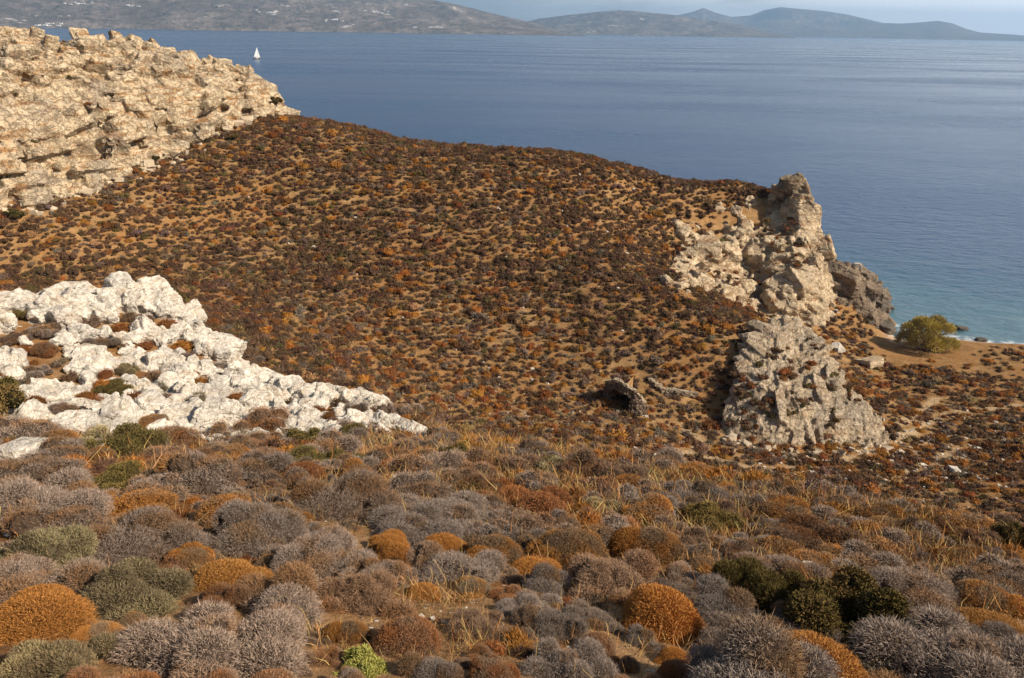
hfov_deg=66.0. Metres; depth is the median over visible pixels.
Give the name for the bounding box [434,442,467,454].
green bush
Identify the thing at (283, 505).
orange cushion shrub
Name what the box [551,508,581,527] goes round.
grey shrub
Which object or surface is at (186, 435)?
rust shrub
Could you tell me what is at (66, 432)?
orange cushion shrub
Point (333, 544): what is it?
grey shrub
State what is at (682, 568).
grey shrub
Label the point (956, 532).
orange cushion shrub
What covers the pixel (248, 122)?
rubble
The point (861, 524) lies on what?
orange cushion shrub
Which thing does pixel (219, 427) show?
grey shrub
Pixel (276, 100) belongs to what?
green bush
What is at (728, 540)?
grey shrub
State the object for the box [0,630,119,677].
sage shrub
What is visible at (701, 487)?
grey shrub
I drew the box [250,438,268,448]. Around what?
rust shrub
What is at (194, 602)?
grey shrub
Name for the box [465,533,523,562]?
orange cushion shrub
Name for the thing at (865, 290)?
shore rocks
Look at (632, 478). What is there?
orange cushion shrub
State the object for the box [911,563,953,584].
grey shrub
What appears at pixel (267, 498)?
grey shrub
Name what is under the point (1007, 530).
green bush
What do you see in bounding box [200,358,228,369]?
grey shrub
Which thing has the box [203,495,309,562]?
grey shrub
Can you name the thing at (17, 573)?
grey shrub
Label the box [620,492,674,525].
orange cushion shrub
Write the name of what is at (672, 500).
grey shrub
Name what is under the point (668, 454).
grey shrub
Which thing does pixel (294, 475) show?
grey shrub
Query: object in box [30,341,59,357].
rust shrub
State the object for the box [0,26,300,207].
rock cliff
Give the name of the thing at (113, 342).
grey shrub
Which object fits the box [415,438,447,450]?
grey shrub
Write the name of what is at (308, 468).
rust shrub
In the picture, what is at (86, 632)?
orange cushion shrub
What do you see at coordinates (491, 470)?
brown shrub
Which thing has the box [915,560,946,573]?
grey shrub
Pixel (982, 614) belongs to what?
orange cushion shrub
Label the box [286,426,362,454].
grey shrub
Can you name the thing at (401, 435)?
brown shrub
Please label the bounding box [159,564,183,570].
brown shrub
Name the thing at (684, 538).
brown shrub
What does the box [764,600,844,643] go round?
grey shrub
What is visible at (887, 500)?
grey shrub
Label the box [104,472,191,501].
grey shrub
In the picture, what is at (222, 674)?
brown shrub
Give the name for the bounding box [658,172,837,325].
rock headland
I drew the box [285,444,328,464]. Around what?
olive shrub
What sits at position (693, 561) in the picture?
orange cushion shrub
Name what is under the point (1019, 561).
grey shrub
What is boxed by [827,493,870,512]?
brown shrub
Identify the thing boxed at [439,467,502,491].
brown shrub
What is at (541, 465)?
sage shrub
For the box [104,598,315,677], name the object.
grey shrub
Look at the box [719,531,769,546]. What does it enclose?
grey shrub
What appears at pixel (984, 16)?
sky
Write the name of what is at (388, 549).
orange cushion shrub
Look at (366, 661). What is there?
spurge plant
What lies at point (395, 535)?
orange cushion shrub
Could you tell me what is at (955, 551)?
orange cushion shrub
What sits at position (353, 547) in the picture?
grey shrub
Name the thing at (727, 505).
brown shrub
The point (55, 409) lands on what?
grey shrub
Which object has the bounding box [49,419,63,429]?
grey shrub
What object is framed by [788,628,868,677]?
orange cushion shrub
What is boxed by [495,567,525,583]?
brown shrub
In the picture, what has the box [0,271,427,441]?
white outcrop
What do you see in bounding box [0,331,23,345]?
brown shrub
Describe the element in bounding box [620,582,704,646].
orange cushion shrub
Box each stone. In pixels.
[0,436,47,460]
[830,342,845,352]
[854,355,883,369]
[948,465,960,472]
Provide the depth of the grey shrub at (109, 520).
7.18 m
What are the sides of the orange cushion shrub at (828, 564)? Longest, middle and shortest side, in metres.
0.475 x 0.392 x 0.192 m
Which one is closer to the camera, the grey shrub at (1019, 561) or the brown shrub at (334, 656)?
the brown shrub at (334, 656)
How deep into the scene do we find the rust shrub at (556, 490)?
9.96 m
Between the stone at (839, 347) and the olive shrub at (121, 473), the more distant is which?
the stone at (839, 347)
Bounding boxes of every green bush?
[0,375,27,416]
[2,208,24,218]
[152,154,164,159]
[227,134,237,139]
[269,96,282,104]
[283,427,320,443]
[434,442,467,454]
[780,563,928,646]
[989,521,1023,548]
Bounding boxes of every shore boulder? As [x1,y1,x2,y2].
[853,263,862,269]
[876,301,888,311]
[879,320,896,334]
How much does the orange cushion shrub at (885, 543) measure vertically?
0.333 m
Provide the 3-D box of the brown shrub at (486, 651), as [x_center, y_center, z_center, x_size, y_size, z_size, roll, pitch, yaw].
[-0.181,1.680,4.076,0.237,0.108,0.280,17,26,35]
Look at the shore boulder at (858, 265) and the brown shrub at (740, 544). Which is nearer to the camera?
the brown shrub at (740, 544)
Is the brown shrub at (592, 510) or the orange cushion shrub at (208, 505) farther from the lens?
the brown shrub at (592, 510)
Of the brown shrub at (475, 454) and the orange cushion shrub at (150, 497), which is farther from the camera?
the brown shrub at (475, 454)
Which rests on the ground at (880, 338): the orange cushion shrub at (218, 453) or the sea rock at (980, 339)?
the orange cushion shrub at (218, 453)
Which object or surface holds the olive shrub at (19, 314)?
on the ground at (880, 338)
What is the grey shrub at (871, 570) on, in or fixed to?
on the ground at (880, 338)
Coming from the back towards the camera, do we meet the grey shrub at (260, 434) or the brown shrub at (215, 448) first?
the grey shrub at (260, 434)
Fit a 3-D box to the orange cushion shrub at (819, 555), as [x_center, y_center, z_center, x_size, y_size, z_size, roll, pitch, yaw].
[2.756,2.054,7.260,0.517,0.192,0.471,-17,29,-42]
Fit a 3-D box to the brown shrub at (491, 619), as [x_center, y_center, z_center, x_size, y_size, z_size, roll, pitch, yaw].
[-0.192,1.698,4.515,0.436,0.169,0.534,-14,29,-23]
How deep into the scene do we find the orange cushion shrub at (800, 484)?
14.60 m
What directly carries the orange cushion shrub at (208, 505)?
on the ground at (880, 338)
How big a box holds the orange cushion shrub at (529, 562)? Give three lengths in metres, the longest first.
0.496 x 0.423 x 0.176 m
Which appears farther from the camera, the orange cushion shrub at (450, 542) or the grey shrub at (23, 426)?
the grey shrub at (23, 426)
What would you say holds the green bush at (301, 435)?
on the ground at (880, 338)
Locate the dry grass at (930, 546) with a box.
[0,116,1023,677]
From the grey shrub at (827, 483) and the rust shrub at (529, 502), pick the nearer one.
the rust shrub at (529, 502)
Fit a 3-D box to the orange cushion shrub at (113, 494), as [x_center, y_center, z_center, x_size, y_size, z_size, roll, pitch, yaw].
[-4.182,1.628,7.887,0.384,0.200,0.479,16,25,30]
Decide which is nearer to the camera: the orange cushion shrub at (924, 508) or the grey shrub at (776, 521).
the grey shrub at (776, 521)
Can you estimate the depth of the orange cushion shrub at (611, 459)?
13.62 m
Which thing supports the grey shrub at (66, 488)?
on the ground at (880, 338)
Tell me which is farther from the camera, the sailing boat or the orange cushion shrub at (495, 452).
the sailing boat
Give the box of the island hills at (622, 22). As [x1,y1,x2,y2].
[528,10,794,37]
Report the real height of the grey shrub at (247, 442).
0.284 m
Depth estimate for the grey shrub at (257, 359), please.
45.73 m
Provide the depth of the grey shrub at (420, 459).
11.91 m
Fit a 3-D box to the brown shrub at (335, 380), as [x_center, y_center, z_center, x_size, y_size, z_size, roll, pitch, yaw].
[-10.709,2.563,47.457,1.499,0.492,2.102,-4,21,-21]
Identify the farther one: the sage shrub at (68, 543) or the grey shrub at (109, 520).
the grey shrub at (109, 520)
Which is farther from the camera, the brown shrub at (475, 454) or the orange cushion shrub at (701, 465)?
the orange cushion shrub at (701, 465)
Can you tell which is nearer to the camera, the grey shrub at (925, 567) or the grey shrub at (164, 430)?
the grey shrub at (925, 567)
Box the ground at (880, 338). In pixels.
[0,114,1023,677]
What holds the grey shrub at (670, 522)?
on the ground at (880, 338)
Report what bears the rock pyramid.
on the ground at (880, 338)
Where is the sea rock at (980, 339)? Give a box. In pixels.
[974,337,987,341]
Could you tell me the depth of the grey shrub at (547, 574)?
5.70 m
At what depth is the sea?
295.79 m
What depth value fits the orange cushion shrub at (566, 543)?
6.88 m
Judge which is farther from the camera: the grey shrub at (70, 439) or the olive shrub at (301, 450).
the olive shrub at (301, 450)
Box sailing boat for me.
[253,48,259,58]
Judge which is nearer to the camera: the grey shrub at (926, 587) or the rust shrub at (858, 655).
the rust shrub at (858, 655)
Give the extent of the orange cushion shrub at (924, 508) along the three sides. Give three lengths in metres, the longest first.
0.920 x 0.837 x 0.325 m
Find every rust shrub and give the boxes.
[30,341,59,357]
[113,629,129,643]
[163,425,205,444]
[248,445,282,456]
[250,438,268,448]
[251,668,297,677]
[279,460,328,481]
[371,614,442,658]
[380,459,393,468]
[466,656,520,677]
[493,484,530,503]
[515,489,569,517]
[538,484,573,507]
[582,631,616,657]
[600,514,641,528]
[656,658,691,677]
[846,643,868,660]
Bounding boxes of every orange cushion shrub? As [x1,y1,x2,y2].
[0,582,100,645]
[41,428,78,438]
[67,621,124,640]
[86,445,117,460]
[92,490,116,505]
[105,487,179,515]
[116,611,151,628]
[138,413,169,428]
[163,541,215,570]
[188,558,274,591]
[192,490,251,526]
[206,442,252,459]
[208,452,233,463]
[253,553,276,569]
[269,501,314,527]
[321,619,373,643]
[338,457,372,476]
[366,529,409,550]
[375,538,411,565]
[405,582,441,601]
[419,531,468,553]
[451,575,491,598]
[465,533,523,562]
[486,450,502,458]
[508,556,561,575]
[523,527,609,565]
[593,457,620,466]
[606,526,686,564]
[615,473,644,491]
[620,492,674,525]
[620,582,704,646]
[653,645,689,664]
[675,465,706,478]
[683,461,711,474]
[685,555,715,574]
[755,499,820,522]
[756,535,803,556]
[766,493,812,512]
[783,480,802,487]
[787,548,837,562]
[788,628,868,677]
[814,542,844,561]
[815,560,839,577]
[849,519,882,534]
[853,502,906,521]
[862,535,914,567]
[869,515,906,529]
[916,505,966,519]
[932,510,999,531]
[934,543,985,562]
[942,526,979,539]
[948,606,1023,636]
[951,578,1023,618]
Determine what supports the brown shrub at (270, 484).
on the ground at (880, 338)
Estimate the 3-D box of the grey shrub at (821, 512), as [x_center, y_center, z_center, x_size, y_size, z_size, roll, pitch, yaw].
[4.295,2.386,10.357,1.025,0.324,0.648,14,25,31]
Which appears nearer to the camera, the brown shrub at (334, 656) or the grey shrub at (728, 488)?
the brown shrub at (334, 656)
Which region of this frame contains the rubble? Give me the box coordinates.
[0,112,1023,677]
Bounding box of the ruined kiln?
[603,377,647,416]
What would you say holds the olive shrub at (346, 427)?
on the ground at (880, 338)
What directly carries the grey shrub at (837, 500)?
on the ground at (880, 338)
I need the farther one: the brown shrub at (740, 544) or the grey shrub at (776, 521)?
the grey shrub at (776, 521)
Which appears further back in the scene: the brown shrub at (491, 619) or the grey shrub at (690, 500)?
the grey shrub at (690, 500)
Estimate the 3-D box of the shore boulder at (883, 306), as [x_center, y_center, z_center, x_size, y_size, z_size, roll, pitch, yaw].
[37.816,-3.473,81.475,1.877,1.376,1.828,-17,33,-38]
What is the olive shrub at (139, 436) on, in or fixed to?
on the ground at (880, 338)
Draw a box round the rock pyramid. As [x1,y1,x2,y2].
[720,315,889,446]
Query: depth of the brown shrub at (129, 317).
26.69 m
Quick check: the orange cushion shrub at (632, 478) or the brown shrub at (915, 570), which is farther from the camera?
the orange cushion shrub at (632, 478)
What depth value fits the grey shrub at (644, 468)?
13.08 m
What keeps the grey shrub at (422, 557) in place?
on the ground at (880, 338)
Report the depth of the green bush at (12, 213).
60.83 m
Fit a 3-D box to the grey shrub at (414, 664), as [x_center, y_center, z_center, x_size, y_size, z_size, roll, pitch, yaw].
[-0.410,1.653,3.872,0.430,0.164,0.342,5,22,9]
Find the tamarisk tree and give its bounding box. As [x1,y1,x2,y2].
[892,313,961,352]
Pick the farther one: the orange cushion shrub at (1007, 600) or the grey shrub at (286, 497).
the grey shrub at (286, 497)
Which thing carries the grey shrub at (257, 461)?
on the ground at (880, 338)
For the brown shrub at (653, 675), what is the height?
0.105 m
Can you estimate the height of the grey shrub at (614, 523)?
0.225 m
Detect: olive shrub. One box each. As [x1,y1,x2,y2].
[12,310,27,319]
[80,422,172,458]
[89,459,144,492]
[91,378,134,394]
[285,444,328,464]
[324,447,366,460]
[341,422,366,434]
[539,455,573,463]
[681,500,746,531]
[710,556,805,613]
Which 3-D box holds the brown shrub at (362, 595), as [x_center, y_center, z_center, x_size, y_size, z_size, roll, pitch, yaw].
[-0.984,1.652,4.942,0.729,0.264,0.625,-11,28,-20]
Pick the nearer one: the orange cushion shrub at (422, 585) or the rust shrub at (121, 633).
the rust shrub at (121, 633)
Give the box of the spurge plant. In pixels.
[332,642,389,677]
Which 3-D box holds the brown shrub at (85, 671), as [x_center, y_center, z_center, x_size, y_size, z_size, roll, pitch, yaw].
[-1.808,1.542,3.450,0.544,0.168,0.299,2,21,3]
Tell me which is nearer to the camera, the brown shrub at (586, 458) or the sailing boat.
the brown shrub at (586, 458)
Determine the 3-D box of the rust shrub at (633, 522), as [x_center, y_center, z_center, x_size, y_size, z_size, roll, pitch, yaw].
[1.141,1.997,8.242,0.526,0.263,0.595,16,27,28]
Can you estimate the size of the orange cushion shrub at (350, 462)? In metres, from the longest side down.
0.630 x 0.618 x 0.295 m
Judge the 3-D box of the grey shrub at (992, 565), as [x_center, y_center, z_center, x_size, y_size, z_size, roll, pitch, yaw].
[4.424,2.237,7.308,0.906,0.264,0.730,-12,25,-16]
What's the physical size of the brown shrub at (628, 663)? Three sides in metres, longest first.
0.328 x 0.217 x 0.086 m
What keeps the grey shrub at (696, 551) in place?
on the ground at (880, 338)
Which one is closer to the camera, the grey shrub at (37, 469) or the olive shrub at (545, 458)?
the grey shrub at (37, 469)
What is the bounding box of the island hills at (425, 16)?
[0,0,585,35]
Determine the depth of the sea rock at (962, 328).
80.86 m
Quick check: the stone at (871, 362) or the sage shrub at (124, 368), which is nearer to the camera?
the sage shrub at (124, 368)
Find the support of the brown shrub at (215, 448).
on the ground at (880, 338)
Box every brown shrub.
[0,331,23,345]
[64,664,160,677]
[119,311,154,322]
[134,445,184,464]
[139,369,166,381]
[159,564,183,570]
[178,581,252,619]
[188,444,239,461]
[208,667,239,677]
[237,405,290,431]
[250,478,286,493]
[295,629,331,646]
[295,662,314,677]
[301,644,344,668]
[313,567,418,619]
[326,376,345,385]
[360,437,416,462]
[378,432,424,446]
[435,460,508,482]
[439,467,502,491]
[442,602,511,643]
[455,644,503,668]
[462,446,540,474]
[485,503,556,532]
[487,584,520,602]
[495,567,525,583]
[553,447,646,482]
[565,548,661,607]
[568,475,618,493]
[571,504,618,518]
[607,655,640,674]
[613,671,661,677]
[672,525,724,548]
[678,534,699,546]
[717,499,752,518]
[717,535,770,560]
[748,510,868,550]
[782,484,820,496]
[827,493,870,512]
[899,565,921,574]
[904,515,954,535]
[962,528,1006,547]
[979,512,1018,524]
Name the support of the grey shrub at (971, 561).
on the ground at (880, 338)
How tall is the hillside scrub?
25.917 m
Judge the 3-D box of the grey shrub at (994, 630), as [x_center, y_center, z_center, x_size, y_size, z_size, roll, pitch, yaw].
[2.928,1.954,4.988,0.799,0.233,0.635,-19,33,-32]
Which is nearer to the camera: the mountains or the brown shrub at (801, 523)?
the brown shrub at (801, 523)
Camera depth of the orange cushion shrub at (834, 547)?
7.79 m
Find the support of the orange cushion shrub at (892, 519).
on the ground at (880, 338)
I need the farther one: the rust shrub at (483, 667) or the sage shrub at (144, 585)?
the sage shrub at (144, 585)
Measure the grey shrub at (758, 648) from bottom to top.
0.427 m
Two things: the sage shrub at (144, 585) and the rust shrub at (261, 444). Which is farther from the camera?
the rust shrub at (261, 444)
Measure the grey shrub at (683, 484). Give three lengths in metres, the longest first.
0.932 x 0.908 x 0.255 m
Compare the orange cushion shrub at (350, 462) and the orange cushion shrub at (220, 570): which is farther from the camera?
the orange cushion shrub at (350, 462)
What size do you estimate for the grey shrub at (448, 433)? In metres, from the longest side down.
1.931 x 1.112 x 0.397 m
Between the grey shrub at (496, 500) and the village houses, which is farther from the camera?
the village houses
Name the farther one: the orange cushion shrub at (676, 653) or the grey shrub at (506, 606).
the grey shrub at (506, 606)
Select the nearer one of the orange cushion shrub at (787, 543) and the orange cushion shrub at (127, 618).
the orange cushion shrub at (127, 618)
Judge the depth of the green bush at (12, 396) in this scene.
18.56 m
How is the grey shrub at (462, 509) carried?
on the ground at (880, 338)
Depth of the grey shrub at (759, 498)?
11.06 m
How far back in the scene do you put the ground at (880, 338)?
61.05 m
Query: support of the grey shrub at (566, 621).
on the ground at (880, 338)
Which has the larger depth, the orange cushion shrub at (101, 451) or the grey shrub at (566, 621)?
the orange cushion shrub at (101, 451)
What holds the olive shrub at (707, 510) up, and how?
on the ground at (880, 338)
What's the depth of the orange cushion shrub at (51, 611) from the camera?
4.23 m
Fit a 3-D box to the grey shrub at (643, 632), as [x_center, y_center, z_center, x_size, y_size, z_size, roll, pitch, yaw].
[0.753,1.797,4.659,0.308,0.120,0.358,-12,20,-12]
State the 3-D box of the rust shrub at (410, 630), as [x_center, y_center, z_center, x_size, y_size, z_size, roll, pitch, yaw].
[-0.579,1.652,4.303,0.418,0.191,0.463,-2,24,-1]
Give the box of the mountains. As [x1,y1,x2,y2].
[679,7,1023,40]
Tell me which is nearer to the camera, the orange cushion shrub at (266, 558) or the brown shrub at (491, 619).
the brown shrub at (491, 619)
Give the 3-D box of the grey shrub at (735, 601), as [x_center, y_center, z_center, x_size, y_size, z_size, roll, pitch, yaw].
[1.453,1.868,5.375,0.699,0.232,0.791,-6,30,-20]
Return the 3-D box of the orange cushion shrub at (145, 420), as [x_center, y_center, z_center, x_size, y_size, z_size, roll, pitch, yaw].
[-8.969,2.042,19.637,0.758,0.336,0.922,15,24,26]
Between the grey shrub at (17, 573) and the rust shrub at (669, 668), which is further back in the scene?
the grey shrub at (17, 573)
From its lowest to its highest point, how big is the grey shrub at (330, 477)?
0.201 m
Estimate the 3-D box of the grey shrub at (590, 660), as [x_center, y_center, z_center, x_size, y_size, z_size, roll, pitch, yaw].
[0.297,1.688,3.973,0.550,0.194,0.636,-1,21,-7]
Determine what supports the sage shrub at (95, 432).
on the ground at (880, 338)
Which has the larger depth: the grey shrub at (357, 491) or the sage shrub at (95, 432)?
the sage shrub at (95, 432)
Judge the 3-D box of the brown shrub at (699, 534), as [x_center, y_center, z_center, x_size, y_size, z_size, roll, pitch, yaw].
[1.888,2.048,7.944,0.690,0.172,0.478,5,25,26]
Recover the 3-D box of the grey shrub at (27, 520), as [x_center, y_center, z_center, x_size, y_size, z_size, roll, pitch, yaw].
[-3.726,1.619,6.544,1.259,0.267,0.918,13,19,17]
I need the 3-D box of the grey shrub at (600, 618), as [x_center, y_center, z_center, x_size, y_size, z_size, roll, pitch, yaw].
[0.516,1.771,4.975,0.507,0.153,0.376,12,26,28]
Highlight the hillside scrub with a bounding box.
[0,59,1023,674]
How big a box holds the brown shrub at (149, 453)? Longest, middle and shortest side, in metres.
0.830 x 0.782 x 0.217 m
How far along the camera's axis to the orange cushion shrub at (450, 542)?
6.95 m
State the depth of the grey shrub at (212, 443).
12.79 m
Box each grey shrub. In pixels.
[0,413,59,439]
[0,454,89,482]
[0,464,114,531]
[0,503,108,547]
[0,550,106,603]
[16,433,91,462]
[21,321,61,340]
[23,363,54,379]
[49,401,76,414]
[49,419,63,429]
[69,437,85,445]
[81,337,123,346]
[88,503,211,566]
[101,509,173,527]
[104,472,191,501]
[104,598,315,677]
[151,427,171,445]
[155,442,182,447]
[161,449,249,495]
[186,591,208,605]
[190,489,236,509]
[196,418,251,436]
[199,441,228,448]
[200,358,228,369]
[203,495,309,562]
[215,433,259,450]
[232,448,297,482]
[232,555,326,633]
[244,355,265,364]
[246,430,294,444]
[246,491,281,503]
[261,486,295,502]
[262,465,317,490]
[269,523,376,579]
[274,465,406,520]
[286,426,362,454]
[299,455,313,465]
[303,521,328,538]
[312,458,342,474]
[321,470,349,485]
[324,664,364,677]
[335,418,357,426]
[337,452,379,468]
[338,557,409,590]
[340,536,359,558]
[341,427,375,444]
[343,401,368,411]
[363,501,467,547]
[384,446,466,476]
[387,466,454,501]
[394,402,423,415]
[395,646,465,677]
[397,489,519,536]
[397,539,508,584]
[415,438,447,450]
[423,425,461,445]
[454,490,506,517]
[457,519,502,546]
[495,589,565,615]
[499,436,558,459]
[499,524,547,547]
[509,601,590,644]
[514,468,559,491]
[518,634,619,677]
[519,560,572,599]
[540,451,573,459]
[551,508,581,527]
[554,512,630,544]
[561,598,626,634]
[581,483,642,508]
[624,623,669,651]
[630,446,685,467]
[634,478,678,493]
[637,494,680,520]
[641,467,649,476]
[642,458,684,473]
[644,491,704,512]
[644,514,689,535]
[646,573,700,600]
[653,477,692,492]
[658,478,728,503]
[665,560,707,584]
[681,609,844,677]
[683,542,724,563]
[693,572,760,625]
[695,610,738,653]
[716,484,749,500]
[717,538,735,550]
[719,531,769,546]
[729,550,834,579]
[731,492,790,511]
[739,514,776,531]
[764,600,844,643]
[770,513,797,525]
[803,479,836,490]
[809,504,871,526]
[814,496,846,507]
[825,538,909,570]
[827,517,847,528]
[833,484,876,502]
[844,599,1023,677]
[862,498,920,518]
[866,564,886,575]
[870,525,922,552]
[870,565,979,613]
[873,497,901,504]
[875,521,955,546]
[895,549,933,565]
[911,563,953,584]
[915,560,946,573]
[924,619,1020,645]
[945,563,1023,597]
[946,552,1023,578]
[950,558,982,569]
[983,546,1022,559]
[1001,558,1023,564]
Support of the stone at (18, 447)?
on the ground at (880, 338)
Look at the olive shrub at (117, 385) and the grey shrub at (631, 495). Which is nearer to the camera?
the grey shrub at (631, 495)
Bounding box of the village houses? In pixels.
[34,1,416,27]
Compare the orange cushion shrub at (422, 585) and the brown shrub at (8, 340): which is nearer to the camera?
the orange cushion shrub at (422, 585)
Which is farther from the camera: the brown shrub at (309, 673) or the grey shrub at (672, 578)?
the grey shrub at (672, 578)
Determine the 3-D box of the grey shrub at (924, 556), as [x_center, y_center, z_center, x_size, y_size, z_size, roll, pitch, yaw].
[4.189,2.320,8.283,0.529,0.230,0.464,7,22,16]
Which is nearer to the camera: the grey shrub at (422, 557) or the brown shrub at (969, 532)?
the grey shrub at (422, 557)
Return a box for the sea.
[27,28,1023,343]
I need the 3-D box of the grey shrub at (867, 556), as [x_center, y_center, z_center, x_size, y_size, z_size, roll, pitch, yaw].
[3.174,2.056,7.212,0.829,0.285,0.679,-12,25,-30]
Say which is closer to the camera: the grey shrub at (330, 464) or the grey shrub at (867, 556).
the grey shrub at (867, 556)
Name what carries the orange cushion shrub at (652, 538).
on the ground at (880, 338)
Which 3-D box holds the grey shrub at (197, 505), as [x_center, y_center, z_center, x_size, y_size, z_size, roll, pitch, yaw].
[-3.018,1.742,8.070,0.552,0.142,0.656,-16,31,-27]
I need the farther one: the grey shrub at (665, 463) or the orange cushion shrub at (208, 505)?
the grey shrub at (665, 463)
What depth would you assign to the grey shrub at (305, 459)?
11.43 m
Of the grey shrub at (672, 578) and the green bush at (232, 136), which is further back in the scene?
the green bush at (232, 136)
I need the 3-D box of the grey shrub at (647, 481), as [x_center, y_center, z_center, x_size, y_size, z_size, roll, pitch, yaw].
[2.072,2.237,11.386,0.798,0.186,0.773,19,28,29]
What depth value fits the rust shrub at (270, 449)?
10.98 m
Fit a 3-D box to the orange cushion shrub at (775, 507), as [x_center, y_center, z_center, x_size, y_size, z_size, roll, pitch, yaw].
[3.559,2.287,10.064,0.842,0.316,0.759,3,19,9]
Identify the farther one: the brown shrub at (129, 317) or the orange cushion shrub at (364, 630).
the brown shrub at (129, 317)
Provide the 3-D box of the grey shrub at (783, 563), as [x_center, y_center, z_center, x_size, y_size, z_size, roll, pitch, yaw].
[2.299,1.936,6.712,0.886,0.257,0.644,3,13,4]
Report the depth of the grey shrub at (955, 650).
4.55 m
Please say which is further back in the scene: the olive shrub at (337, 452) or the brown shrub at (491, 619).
the olive shrub at (337, 452)
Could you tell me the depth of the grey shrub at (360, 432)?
16.59 m
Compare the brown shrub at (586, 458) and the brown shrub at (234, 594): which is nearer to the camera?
the brown shrub at (234, 594)
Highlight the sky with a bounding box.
[436,0,1023,34]
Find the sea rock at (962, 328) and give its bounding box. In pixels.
[956,325,968,330]
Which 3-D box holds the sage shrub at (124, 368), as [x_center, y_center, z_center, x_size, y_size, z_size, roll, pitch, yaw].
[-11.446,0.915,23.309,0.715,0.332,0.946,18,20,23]
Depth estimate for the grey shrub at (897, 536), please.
8.86 m
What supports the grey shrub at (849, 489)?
on the ground at (880, 338)
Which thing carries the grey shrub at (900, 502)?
on the ground at (880, 338)
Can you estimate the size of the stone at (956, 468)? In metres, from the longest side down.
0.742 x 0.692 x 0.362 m
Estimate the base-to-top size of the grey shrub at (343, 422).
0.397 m
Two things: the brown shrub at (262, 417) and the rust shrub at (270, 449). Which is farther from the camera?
the brown shrub at (262, 417)
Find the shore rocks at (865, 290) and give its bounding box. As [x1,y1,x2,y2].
[827,260,895,326]
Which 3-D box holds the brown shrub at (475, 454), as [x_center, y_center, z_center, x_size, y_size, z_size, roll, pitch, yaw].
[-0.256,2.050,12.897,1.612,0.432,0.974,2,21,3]
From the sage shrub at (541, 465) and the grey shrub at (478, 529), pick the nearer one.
the grey shrub at (478, 529)
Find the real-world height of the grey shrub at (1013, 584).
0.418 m
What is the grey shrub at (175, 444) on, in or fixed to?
on the ground at (880, 338)
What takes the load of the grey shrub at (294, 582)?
on the ground at (880, 338)
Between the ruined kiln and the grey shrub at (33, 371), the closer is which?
the grey shrub at (33, 371)
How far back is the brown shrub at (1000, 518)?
10.81 m
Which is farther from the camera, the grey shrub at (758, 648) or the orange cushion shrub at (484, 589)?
the orange cushion shrub at (484, 589)
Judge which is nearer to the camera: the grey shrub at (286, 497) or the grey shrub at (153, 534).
the grey shrub at (153, 534)
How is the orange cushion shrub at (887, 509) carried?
on the ground at (880, 338)
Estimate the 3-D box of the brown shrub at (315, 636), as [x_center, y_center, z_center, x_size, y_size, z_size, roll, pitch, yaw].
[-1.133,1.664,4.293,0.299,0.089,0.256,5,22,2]
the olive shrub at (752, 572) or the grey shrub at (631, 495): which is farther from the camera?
the grey shrub at (631, 495)
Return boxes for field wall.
[648,378,698,397]
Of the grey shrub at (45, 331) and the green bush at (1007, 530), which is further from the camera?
the grey shrub at (45, 331)
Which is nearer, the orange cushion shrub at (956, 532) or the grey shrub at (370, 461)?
the orange cushion shrub at (956, 532)
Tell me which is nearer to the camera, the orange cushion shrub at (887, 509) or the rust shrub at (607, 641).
the rust shrub at (607, 641)
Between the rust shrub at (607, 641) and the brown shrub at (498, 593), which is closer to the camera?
the rust shrub at (607, 641)
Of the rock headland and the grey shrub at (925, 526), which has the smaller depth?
the grey shrub at (925, 526)
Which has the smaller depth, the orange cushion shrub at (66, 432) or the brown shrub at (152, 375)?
the orange cushion shrub at (66, 432)
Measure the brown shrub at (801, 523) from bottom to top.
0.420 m
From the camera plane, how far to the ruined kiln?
51.53 m
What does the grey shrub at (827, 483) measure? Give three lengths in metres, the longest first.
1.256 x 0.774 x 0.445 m
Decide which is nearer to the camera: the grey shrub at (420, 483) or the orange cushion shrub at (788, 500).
the grey shrub at (420, 483)
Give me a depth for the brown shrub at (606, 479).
11.53 m
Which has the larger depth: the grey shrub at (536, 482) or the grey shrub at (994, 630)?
the grey shrub at (536, 482)
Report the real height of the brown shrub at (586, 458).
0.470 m
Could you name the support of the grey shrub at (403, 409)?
on the ground at (880, 338)
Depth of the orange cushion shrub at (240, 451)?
12.02 m
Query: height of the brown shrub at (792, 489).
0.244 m
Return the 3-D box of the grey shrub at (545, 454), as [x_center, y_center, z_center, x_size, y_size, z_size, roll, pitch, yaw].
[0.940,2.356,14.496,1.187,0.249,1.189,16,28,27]
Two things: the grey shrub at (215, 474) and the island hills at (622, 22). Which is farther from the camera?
the island hills at (622, 22)
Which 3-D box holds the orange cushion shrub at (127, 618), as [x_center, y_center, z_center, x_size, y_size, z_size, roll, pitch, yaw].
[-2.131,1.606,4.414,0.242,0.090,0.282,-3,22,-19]
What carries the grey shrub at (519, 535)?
on the ground at (880, 338)
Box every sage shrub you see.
[0,523,99,574]
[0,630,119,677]
[75,556,197,621]
[79,423,112,440]
[113,363,139,375]
[534,456,569,479]
[584,495,626,514]
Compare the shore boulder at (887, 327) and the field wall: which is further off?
the shore boulder at (887, 327)
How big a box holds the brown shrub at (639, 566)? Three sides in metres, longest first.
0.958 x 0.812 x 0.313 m
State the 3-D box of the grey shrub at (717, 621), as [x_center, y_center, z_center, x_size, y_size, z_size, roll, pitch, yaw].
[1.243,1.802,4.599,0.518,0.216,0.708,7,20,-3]

